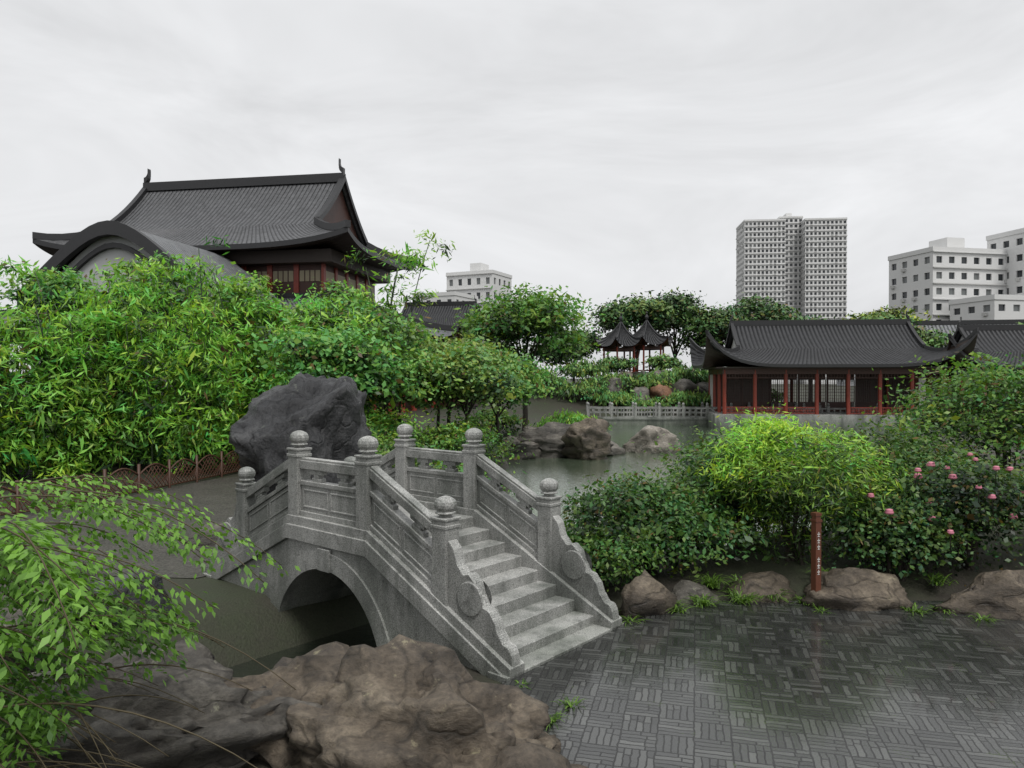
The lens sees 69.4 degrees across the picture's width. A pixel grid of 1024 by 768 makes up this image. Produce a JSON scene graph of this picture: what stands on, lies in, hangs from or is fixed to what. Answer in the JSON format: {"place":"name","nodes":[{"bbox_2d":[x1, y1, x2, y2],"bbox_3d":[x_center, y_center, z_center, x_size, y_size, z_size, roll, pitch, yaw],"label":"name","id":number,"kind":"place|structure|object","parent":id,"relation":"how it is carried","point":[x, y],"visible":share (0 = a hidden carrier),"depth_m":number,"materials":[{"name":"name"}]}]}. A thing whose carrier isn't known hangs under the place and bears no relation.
{"place":"outdoors","nodes":[
{"label":"outdoors","id":0,"kind":"place"},
{"bbox_2d":[0,477,252,577],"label":"gravel path","id":1,"kind":"structure","parent":0,"point":[217,497],"depth_m":15.51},
{"bbox_2d":[0,372,1023,767],"bbox_3d":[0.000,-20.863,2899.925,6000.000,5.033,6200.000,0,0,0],"label":"ground","id":2,"kind":"structure","parent":0,"point":[252,624],"depth_m":11.02,"materials":[{"name":"soil"}]},
{"bbox_2d":[0,578,65,680],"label":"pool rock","id":3,"kind":"object","parent":2,"relation":"on","point":[8,616],"visible":0.07,"depth_m":7.69,"materials":[{"name":"stone"}]},
{"bbox_2d":[0,262,137,339],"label":"tall tree","id":4,"kind":"object","parent":2,"relation":"on","point":[64,286],"depth_m":26.65,"materials":[{"name":"plant"}]},
{"bbox_2d":[43,555,111,584],"bbox_3d":[-6.325,2.859,10.322,1.064,0.881,1.463,0,0,0],"label":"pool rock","id":5,"kind":"object","parent":2,"relation":"on","point":[95,574],"visible":0.02,"depth_m":10.54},
{"bbox_2d":[0,451,240,515],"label":"woven fence","id":6,"kind":"object","parent":2,"relation":"on","point":[167,477],"visible":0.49,"depth_m":19.92,"materials":[{"name":"brown wood"}]},
{"bbox_2d":[63,572,177,631],"bbox_3d":[-4.948,2.811,9.279,0.806,0.892,1.269,0,1,36],"label":"pool rock","id":7,"kind":"object","parent":2,"relation":"on","point":[156,581],"visible":0.14,"depth_m":9.25,"materials":[{"name":"stone"}]},
{"bbox_2d":[71,248,223,389],"bbox_3d":[-13.336,-1.379,28.832,5.905,7.832,5.076,0,0,0],"label":"tall tree","id":8,"kind":"object","parent":2,"relation":"on","point":[163,290],"depth_m":28.29,"materials":[{"name":"plant"}]},
{"bbox_2d":[0,470,300,767],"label":"shrub","id":9,"kind":"object","parent":2,"relation":"on","point":[33,720],"depth_m":4.59,"materials":[{"name":"plant"}]},
{"bbox_2d":[0,639,322,767],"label":"rock","id":10,"kind":"object","parent":2,"relation":"on","point":[230,719],"visible":0.62,"depth_m":5.69,"materials":[{"name":"stone"}]},
{"bbox_2d":[185,522,223,545],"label":"rock","id":11,"kind":"object","parent":2,"relation":"on","point":[204,540],"visible":0.23,"depth_m":13.63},
{"bbox_2d":[0,229,455,488],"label":"bamboo grove leaves","id":12,"kind":"object","parent":2,"relation":"on","point":[100,408],"visible":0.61,"depth_m":23.34,"materials":[{"name":"green plant"}]},
{"bbox_2d":[0,158,457,417],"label":"temple hall","id":13,"kind":"structure","parent":2,"relation":"on","point":[300,234],"depth_m":62.91,"materials":[{"name":"tile"}]},
{"bbox_2d":[177,261,308,363],"bbox_3d":[-10.381,-0.960,28.757,5.368,7.544,5.541,0,0,0],"label":"tall tree","id":14,"kind":"object","parent":2,"relation":"on","point":[234,292],"depth_m":27.72,"materials":[{"name":"plant"}]},
{"bbox_2d":[261,300,308,362],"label":"tree","id":15,"kind":"object","parent":2,"relation":"on","point":[289,327],"visible":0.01,"depth_m":32.48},
{"bbox_2d":[224,641,348,767],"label":"rock","id":16,"kind":"object","parent":2,"relation":"on","point":[310,676],"visible":0.35,"depth_m":6.37,"materials":[{"name":"stone"}]},
{"bbox_2d":[229,372,374,494],"bbox_3d":[-4.050,1.437,14.516,2.757,3.358,2.302,0,0,0],"label":"boulder","id":17,"kind":"object","parent":2,"relation":"on","point":[326,415],"visible":0.52,"depth_m":14.00,"materials":[{"name":"stone"}]},
{"bbox_2d":[285,277,389,337],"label":"tall tree","id":18,"kind":"object","parent":2,"relation":"on","point":[337,293],"visible":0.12,"depth_m":30.55,"materials":[{"name":"plant"}]},
{"bbox_2d":[237,320,446,416],"bbox_3d":[-5.397,0.480,23.852,6.589,5.024,5.355,0,0,0],"label":"tree","id":19,"kind":"object","parent":2,"relation":"on","point":[338,348],"depth_m":23.16,"materials":[{"name":"plant"}]},
{"bbox_2d":[283,296,430,383],"bbox_3d":[-6.217,-0.252,29.829,6.859,6.384,6.359,0,0,0],"label":"tree","id":20,"kind":"object","parent":2,"relation":"on","point":[302,324],"visible":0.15,"depth_m":28.36,"materials":[{"name":"plant"}]},
{"bbox_2d":[292,304,463,431],"bbox_3d":[-4.801,0.010,26.905,6.388,5.917,6.700,0,0,0],"label":"tree","id":21,"kind":"object","parent":2,"relation":"on","point":[420,359],"depth_m":26.06,"materials":[{"name":"plant"}]},
{"bbox_2d":[370,428,387,452],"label":"bank shrub","id":22,"kind":"object","parent":2,"relation":"on","point":[377,439],"visible":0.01,"depth_m":22.08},
{"bbox_2d":[365,406,440,453],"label":"bank shrub","id":23,"kind":"object","parent":2,"relation":"on","point":[381,428],"depth_m":23.28,"materials":[{"name":"plant"}]},
{"bbox_2d":[202,424,623,682],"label":"stone arch bridge","id":24,"kind":"structure","parent":2,"relation":"on","point":[471,565],"depth_m":9.40,"materials":[{"name":"stone"}]},
{"bbox_2d":[375,430,458,469],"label":"bank shrub","id":25,"kind":"object","parent":2,"relation":"on","point":[389,447],"visible":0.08,"depth_m":19.40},
{"bbox_2d":[286,634,560,767],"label":"rock","id":26,"kind":"object","parent":2,"relation":"on","point":[399,701],"visible":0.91,"depth_m":5.78,"materials":[{"name":"stone"}]},
{"bbox_2d":[417,460,443,469],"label":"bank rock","id":27,"kind":"object","parent":2,"relation":"on","point":[437,466],"visible":0.02,"depth_m":22.08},
{"bbox_2d":[401,295,480,406],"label":"roofed building","id":28,"kind":"structure","parent":2,"relation":"on","point":[442,313],"depth_m":81.81,"materials":[{"name":"tile"}]},
{"bbox_2d":[412,291,477,301],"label":"block","id":29,"kind":"structure","parent":2,"relation":"on","point":[449,296],"depth_m":183.87,"materials":[{"name":"white concrete"}]},
{"bbox_2d":[404,337,488,441],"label":"tree","id":30,"kind":"object","parent":2,"relation":"on","point":[412,403],"depth_m":33.95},
{"bbox_2d":[385,331,517,425],"bbox_3d":[-2.800,0.336,30.390,6.476,5.211,5.706,0,0,0],"label":"tree","id":31,"kind":"object","parent":2,"relation":"on","point":[434,348],"depth_m":29.79,"materials":[{"name":"plant"}]},
{"bbox_2d":[415,409,509,450],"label":"bank shrub","id":32,"kind":"object","parent":2,"relation":"on","point":[443,429],"visible":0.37,"depth_m":25.77,"materials":[{"name":"plant"}]},
{"bbox_2d":[402,336,542,425],"bbox_3d":[-1.821,0.593,27.531,5.904,4.742,5.360,0,0,0],"label":"tree","id":33,"kind":"object","parent":2,"relation":"on","point":[479,377],"depth_m":26.81,"materials":[{"name":"plant"}]},
{"bbox_2d":[415,426,534,465],"bbox_3d":[-1.397,2.177,24.267,3.835,1.712,2.870,0,1,39],"label":"bank shrub","id":34,"kind":"object","parent":2,"relation":"on","point":[454,446],"visible":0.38,"depth_m":23.92,"materials":[{"name":"plant"}]},
{"bbox_2d":[429,456,527,494],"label":"shrub by rock","id":35,"kind":"object","parent":2,"relation":"on","point":[460,466],"visible":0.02,"depth_m":15.75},
{"bbox_2d":[446,263,511,345],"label":"block","id":36,"kind":"structure","parent":2,"relation":"on","point":[476,278],"depth_m":199.50,"materials":[{"name":"white concrete"}]},
{"bbox_2d":[456,447,508,471],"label":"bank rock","id":37,"kind":"object","parent":2,"relation":"on","point":[505,466],"visible":0.08,"depth_m":24.61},
{"bbox_2d":[457,408,529,436],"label":"bank shrub","id":38,"kind":"object","parent":2,"relation":"on","point":[510,422],"depth_m":36.03,"materials":[{"name":"plant"}]},
{"bbox_2d":[478,341,538,401],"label":"tree","id":39,"kind":"object","parent":2,"relation":"on","point":[510,349],"depth_m":74.41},
{"bbox_2d":[500,436,542,458],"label":"island rock","id":40,"kind":"object","parent":2,"relation":"on","point":[530,447],"visible":0.48,"depth_m":33.82,"materials":[{"name":"stone"}]},
{"bbox_2d":[468,343,577,449],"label":"tree","id":41,"kind":"object","parent":2,"relation":"on","point":[534,391],"depth_m":30.92,"materials":[{"name":"plant"}]},
{"bbox_2d":[463,742,587,767],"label":"rock","id":42,"kind":"object","parent":2,"relation":"on","point":[528,755],"visible":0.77,"depth_m":5.19,"materials":[{"name":"stone"}]},
{"bbox_2d":[442,282,609,430],"bbox_3d":[0.700,-1.438,40.099,9.648,8.484,9.764,0,0,0],"label":"promontory tree","id":43,"kind":"object","parent":2,"relation":"on","point":[532,314],"depth_m":38.27,"materials":[{"name":"plant"}]},
{"bbox_2d":[531,366,572,395],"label":"shrub leaves","id":44,"kind":"object","parent":2,"relation":"on","point":[552,377],"visible":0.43,"depth_m":62.57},
{"bbox_2d":[516,422,613,457],"bbox_3d":[2.368,2.755,35.414,4.979,1.933,2.625,0,0,0],"label":"island rock","id":45,"kind":"object","parent":2,"relation":"on","point":[547,436],"visible":0.38,"depth_m":34.63,"materials":[{"name":"stone"}]},
{"bbox_2d":[530,408,612,429],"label":"weeping shrub","id":46,"kind":"object","parent":2,"relation":"on","point":[569,418],"visible":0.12,"depth_m":41.93,"materials":[{"name":"plant"}]},
{"bbox_2d":[539,329,604,381],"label":"tree","id":47,"kind":"object","parent":2,"relation":"on","point":[590,339],"depth_m":82.40,"materials":[{"name":"plant"}]},
{"bbox_2d":[566,386,584,400],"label":"shrub","id":48,"kind":"object","parent":2,"relation":"on","point":[578,399],"visible":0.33,"depth_m":61.91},
{"bbox_2d":[551,357,612,381],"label":"shrub leaves","id":49,"kind":"object","parent":2,"relation":"on","point":[585,369],"visible":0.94,"depth_m":64.84,"materials":[{"name":"plant"}]},
{"bbox_2d":[552,379,618,402],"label":"shrub leaves","id":50,"kind":"object","parent":2,"relation":"on","point":[586,388],"visible":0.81,"depth_m":61.45,"materials":[{"name":"plant"}]},
{"bbox_2d":[578,371,645,392],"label":"shrub leaves","id":51,"kind":"object","parent":2,"relation":"on","point":[606,378],"visible":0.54,"depth_m":62.60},
{"bbox_2d":[597,377,626,403],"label":"mound rock","id":52,"kind":"object","parent":2,"relation":"on","point":[612,385],"visible":0.32,"depth_m":61.87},
{"bbox_2d":[587,388,637,406],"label":"shrub leaves","id":53,"kind":"object","parent":2,"relation":"on","point":[616,397],"visible":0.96,"depth_m":60.18,"materials":[{"name":"plant"}]},
{"bbox_2d":[597,354,638,374],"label":"shrub leaves","id":54,"kind":"object","parent":2,"relation":"on","point":[621,363],"visible":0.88,"depth_m":67.02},
{"bbox_2d":[563,514,674,591],"bbox_3d":[1.333,2.533,10.998,2.160,1.140,2.693,0,0,0],"label":"low shrub","id":55,"kind":"object","parent":2,"relation":"on","point":[614,558],"depth_m":10.40,"materials":[{"name":"plant"}]},
{"bbox_2d":[618,371,636,392],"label":"mound rock","id":56,"kind":"object","parent":2,"relation":"on","point":[630,373],"visible":0.17,"depth_m":63.44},
{"bbox_2d":[580,290,684,371],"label":"tree","id":57,"kind":"object","parent":2,"relation":"on","point":[633,310],"depth_m":78.09,"materials":[{"name":"plant"}]},
{"bbox_2d":[595,311,671,374],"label":"hexagonal pavilions","id":58,"kind":"object","parent":2,"relation":"on","point":[619,336],"visible":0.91,"depth_m":68.97,"materials":[{"name":"tile"}]},
{"bbox_2d":[631,387,650,406],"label":"mound rock","id":59,"kind":"object","parent":2,"relation":"on","point":[644,391],"visible":0.39,"depth_m":60.88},
{"bbox_2d":[618,391,674,414],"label":"shrub leaves","id":60,"kind":"object","parent":2,"relation":"on","point":[648,403],"visible":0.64,"depth_m":60.06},
{"bbox_2d":[619,569,676,618],"bbox_3d":[1.779,2.875,9.774,0.863,0.857,0.618,0,0,-24],"label":"rock","id":61,"kind":"object","parent":2,"relation":"on","point":[644,594],"visible":0.71,"depth_m":9.56,"materials":[{"name":"stone"}]},
{"bbox_2d":[632,371,675,392],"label":"shrub leaves","id":62,"kind":"object","parent":2,"relation":"on","point":[651,380],"visible":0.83,"depth_m":62.41,"materials":[{"name":"plant"}]},
{"bbox_2d":[531,464,776,577],"bbox_3d":[2.197,2.183,11.752,3.808,1.805,3.250,0,0,0],"label":"shrub","id":63,"kind":"object","parent":2,"relation":"on","point":[655,509],"depth_m":11.11,"materials":[{"name":"plant"}]},
{"bbox_2d":[650,384,676,406],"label":"mound rock","id":64,"kind":"object","parent":2,"relation":"on","point":[658,390],"visible":0.49,"depth_m":61.31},
{"bbox_2d":[641,351,687,372],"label":"shrub leaves","id":65,"kind":"object","parent":2,"relation":"on","point":[665,361],"visible":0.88,"depth_m":67.08,"materials":[{"name":"plant"}]},
{"bbox_2d":[654,370,676,385],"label":"mound rock","id":66,"kind":"object","parent":2,"relation":"on","point":[657,371],"visible":0.11,"depth_m":63.91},
{"bbox_2d":[655,386,705,406],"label":"shrub leaves","id":67,"kind":"object","parent":2,"relation":"on","point":[687,399],"visible":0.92,"depth_m":60.50,"materials":[{"name":"plant"}]},
{"bbox_2d":[654,363,708,384],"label":"shrub leaves","id":68,"kind":"object","parent":2,"relation":"on","point":[681,372],"visible":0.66,"depth_m":63.75,"materials":[{"name":"plant"}]},
{"bbox_2d":[637,286,727,357],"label":"tree","id":69,"kind":"object","parent":2,"relation":"on","point":[688,308],"depth_m":81.92,"materials":[{"name":"plant"}]},
{"bbox_2d":[670,379,703,396],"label":"mound rock","id":70,"kind":"object","parent":2,"relation":"on","point":[683,384],"visible":0.39,"depth_m":62.08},
{"bbox_2d":[671,580,719,604],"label":"rock","id":71,"kind":"object","parent":2,"relation":"on","point":[682,589],"visible":0.33,"depth_m":10.27,"materials":[{"name":"stone"}]},
{"bbox_2d":[690,366,708,382],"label":"shrub leaves","id":72,"kind":"object","parent":2,"relation":"on","point":[699,372],"visible":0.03,"depth_m":65.53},
{"bbox_2d":[694,391,710,406],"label":"shrub leaves","id":73,"kind":"object","parent":2,"relation":"on","point":[704,395],"visible":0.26,"depth_m":61.05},
{"bbox_2d":[696,382,708,393],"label":"mound rock","id":74,"kind":"object","parent":2,"relation":"on","point":[704,386],"visible":0.24,"depth_m":63.16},
{"bbox_2d":[668,302,763,356],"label":"tree","id":75,"kind":"object","parent":2,"relation":"on","point":[718,330],"depth_m":80.40,"materials":[{"name":"plant"}]},
{"bbox_2d":[631,418,819,548],"bbox_3d":[4.103,2.365,14.682,3.703,3.425,3.606,0,0,0],"label":"tall shrub","id":76,"kind":"object","parent":2,"relation":"on","point":[691,446],"visible":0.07,"depth_m":14.35,"materials":[{"name":"plant"}]},
{"bbox_2d":[650,433,803,548],"bbox_3d":[4.065,1.888,13.124,3.454,2.149,3.125,0,0,0],"label":"tall shrub","id":77,"kind":"object","parent":2,"relation":"on","point":[703,482],"depth_m":12.64,"materials":[{"name":"plant"}]},
{"bbox_2d":[586,402,877,425],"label":"railing","id":78,"kind":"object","parent":2,"relation":"on","point":[634,419],"visible":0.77,"depth_m":57.40,"materials":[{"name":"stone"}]},
{"bbox_2d":[515,567,1003,729],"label":"grass tufts","id":79,"kind":"object","parent":2,"relation":"on","point":[712,582],"visible":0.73,"depth_m":10.03,"materials":[{"name":"green plant"}]},
{"bbox_2d":[736,219,785,383],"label":"tower wing","id":80,"kind":"structure","parent":2,"relation":"on","point":[760,255],"depth_m":390.37,"materials":[{"name":"concrete"}]},
{"bbox_2d":[729,571,796,602],"bbox_3d":[3.628,2.963,10.640,0.916,0.461,1.337,0,1,35],"label":"rock","id":81,"kind":"object","parent":2,"relation":"on","point":[770,582],"visible":0.69,"depth_m":10.39,"materials":[{"name":"stone"}]},
{"bbox_2d":[722,292,805,341],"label":"tree","id":82,"kind":"object","parent":2,"relation":"on","point":[773,311],"visible":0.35,"depth_m":83.71,"materials":[{"name":"plant"}]},
{"bbox_2d":[777,213,802,383],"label":"tower","id":83,"kind":"structure","parent":2,"relation":"on","point":[793,264],"depth_m":396.47,"materials":[{"name":"grey concrete"}]},
{"bbox_2d":[688,401,919,565],"bbox_3d":[4.622,1.596,11.579,3.435,2.624,3.508,0,0,0],"label":"podocarpus shrub","id":84,"kind":"object","parent":2,"relation":"on","point":[785,464],"depth_m":11.33,"materials":[{"name":"plant"}]},
{"bbox_2d":[791,312,835,401],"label":"tree","id":85,"kind":"object","parent":2,"relation":"on","point":[813,318],"depth_m":82.80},
{"bbox_2d":[810,512,821,591],"bbox_3d":[4.120,2.411,10.019,0.110,1.340,0.110,0,0,-20],"label":"sign post","id":86,"kind":"object","parent":2,"relation":"on","point":[816,520],"visible":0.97,"depth_m":9.98,"materials":[{"name":"brown wood"}]},
{"bbox_2d":[800,217,846,383],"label":"tower wing","id":87,"kind":"structure","parent":2,"relation":"on","point":[823,275],"depth_m":387.10,"materials":[{"name":"concrete"}]},
{"bbox_2d":[689,311,977,430],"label":"pavilion hall","id":88,"kind":"structure","parent":2,"relation":"on","point":[750,360],"depth_m":54.54,"materials":[{"name":"tile"}]},
{"bbox_2d":[837,318,854,385],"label":"block","id":89,"kind":"structure","parent":2,"relation":"on","point":[851,382],"depth_m":298.05,"materials":[{"name":"white concrete"}]},
{"bbox_2d":[801,567,914,610],"bbox_3d":[4.681,2.911,10.267,1.502,0.777,1.254,0,0,0],"label":"rock","id":90,"kind":"object","parent":2,"relation":"on","point":[852,589],"visible":0.61,"depth_m":9.93,"materials":[{"name":"stone"}]},
{"bbox_2d":[844,311,925,335],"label":"tree","id":91,"kind":"object","parent":2,"relation":"on","point":[916,328],"visible":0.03,"depth_m":71.69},
{"bbox_2d":[792,481,987,581],"bbox_3d":[5.683,2.203,11.179,2.872,1.504,2.254,0,0,0],"label":"rose bush","id":92,"kind":"object","parent":2,"relation":"on","point":[871,532],"depth_m":10.75,"materials":[{"name":"plant"}]},
{"bbox_2d":[842,302,938,320],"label":"yellow tree","id":93,"kind":"object","parent":2,"relation":"on","point":[896,312],"visible":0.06,"depth_m":91.25,"materials":[{"name":"plant"}]},
{"bbox_2d":[759,443,1022,534],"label":"shrub","id":94,"kind":"object","parent":2,"relation":"on","point":[800,520],"visible":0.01,"depth_m":14.74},
{"bbox_2d":[811,416,998,529],"bbox_3d":[6.499,1.657,12.773,3.885,2.106,3.499,0,0,0],"label":"shrub","id":95,"kind":"object","parent":2,"relation":"on","point":[907,456],"depth_m":12.58,"materials":[{"name":"plant"}]},
{"bbox_2d":[870,368,962,410],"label":"wooden frame","id":96,"kind":"object","parent":2,"relation":"on","point":[887,382],"visible":0.05,"depth_m":57.59,"materials":[{"name":"wood"}]},
{"bbox_2d":[845,446,1023,585],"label":"rose bush","id":97,"kind":"object","parent":2,"relation":"on","point":[964,489],"depth_m":10.84,"materials":[{"name":"plant"}]},
{"bbox_2d":[916,324,954,347],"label":"tree","id":98,"kind":"object","parent":2,"relation":"on","point":[931,340],"visible":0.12,"depth_m":78.77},
{"bbox_2d":[854,350,1023,498],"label":"shrub","id":99,"kind":"object","parent":2,"relation":"on","point":[977,422],"depth_m":15.32,"materials":[{"name":"plant"}]},
{"bbox_2d":[888,237,1007,320],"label":"block","id":100,"kind":"structure","parent":2,"relation":"on","point":[934,277],"depth_m":144.53,"materials":[{"name":"white concrete"}]},
{"bbox_2d":[895,315,1023,404],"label":"hall","id":101,"kind":"structure","parent":2,"relation":"on","point":[951,325],"depth_m":85.51,"materials":[{"name":"grey tile"}]},
{"bbox_2d":[926,317,1023,415],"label":"pavilion side","id":102,"kind":"structure","parent":2,"relation":"on","point":[991,340],"depth_m":54.03,"materials":[{"name":"tile"}]},
{"bbox_2d":[932,569,1023,620],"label":"rock","id":103,"kind":"object","parent":2,"relation":"on","point":[999,594],"visible":0.68,"depth_m":9.64,"materials":[{"name":"stone"}]},
{"bbox_2d":[949,294,1023,319],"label":"block","id":104,"kind":"structure","parent":2,"relation":"on","point":[998,307],"depth_m":132.01,"materials":[{"name":"white concrete"}]},
{"bbox_2d":[986,228,1023,294],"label":"block","id":105,"kind":"structure","parent":2,"relation":"on","point":[1012,242],"depth_m":144.09,"materials":[{"name":"white concrete"}]},
{"bbox_2d":[1004,456,1023,533],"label":"rose bush","id":106,"kind":"object","parent":2,"relation":"on","point":[1020,485],"visible":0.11,"depth_m":11.87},
{"bbox_2d":[0,0,1023,378],"label":"sky","id":107,"kind":"structure","parent":0,"point":[601,150],"materials":[{"name":"white"}]},
{"bbox_2d":[229,426,932,676],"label":"pond water","id":108,"kind":"structure","parent":0,"point":[563,471],"depth_m":29.02,"materials":[{"name":"liquid"}]},
{"bbox_2d":[561,416,612,459],"bbox_3d":[3.423,2.604,33.966,2.383,2.259,1.654,0,0,0],"label":"island rock","id":109,"kind":"object","parent":108,"relation":"in","point":[587,438],"visible":0.88,"depth_m":33.46,"materials":[{"name":"stone"}]},
{"bbox_2d":[610,441,625,454],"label":"island rock","id":110,"kind":"object","parent":108,"relation":"in","point":[616,449],"visible":0.25,"depth_m":35.78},
{"bbox_2d":[622,425,680,453],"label":"pale rock","id":111,"kind":"object","parent":108,"relation":"in","point":[644,438],"visible":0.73,"depth_m":36.54,"materials":[{"name":"stone"}]},
{"bbox_2d":[502,601,1023,767],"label":"paving","id":112,"kind":"structure","parent":0,"point":[789,684],"depth_m":7.28,"materials":[{"name":"stone"}]},
{"bbox_2d":[772,388,788,401],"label":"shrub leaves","id":113,"kind":"object","parent":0,"point":[773,389],"visible":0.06,"depth_m":61.97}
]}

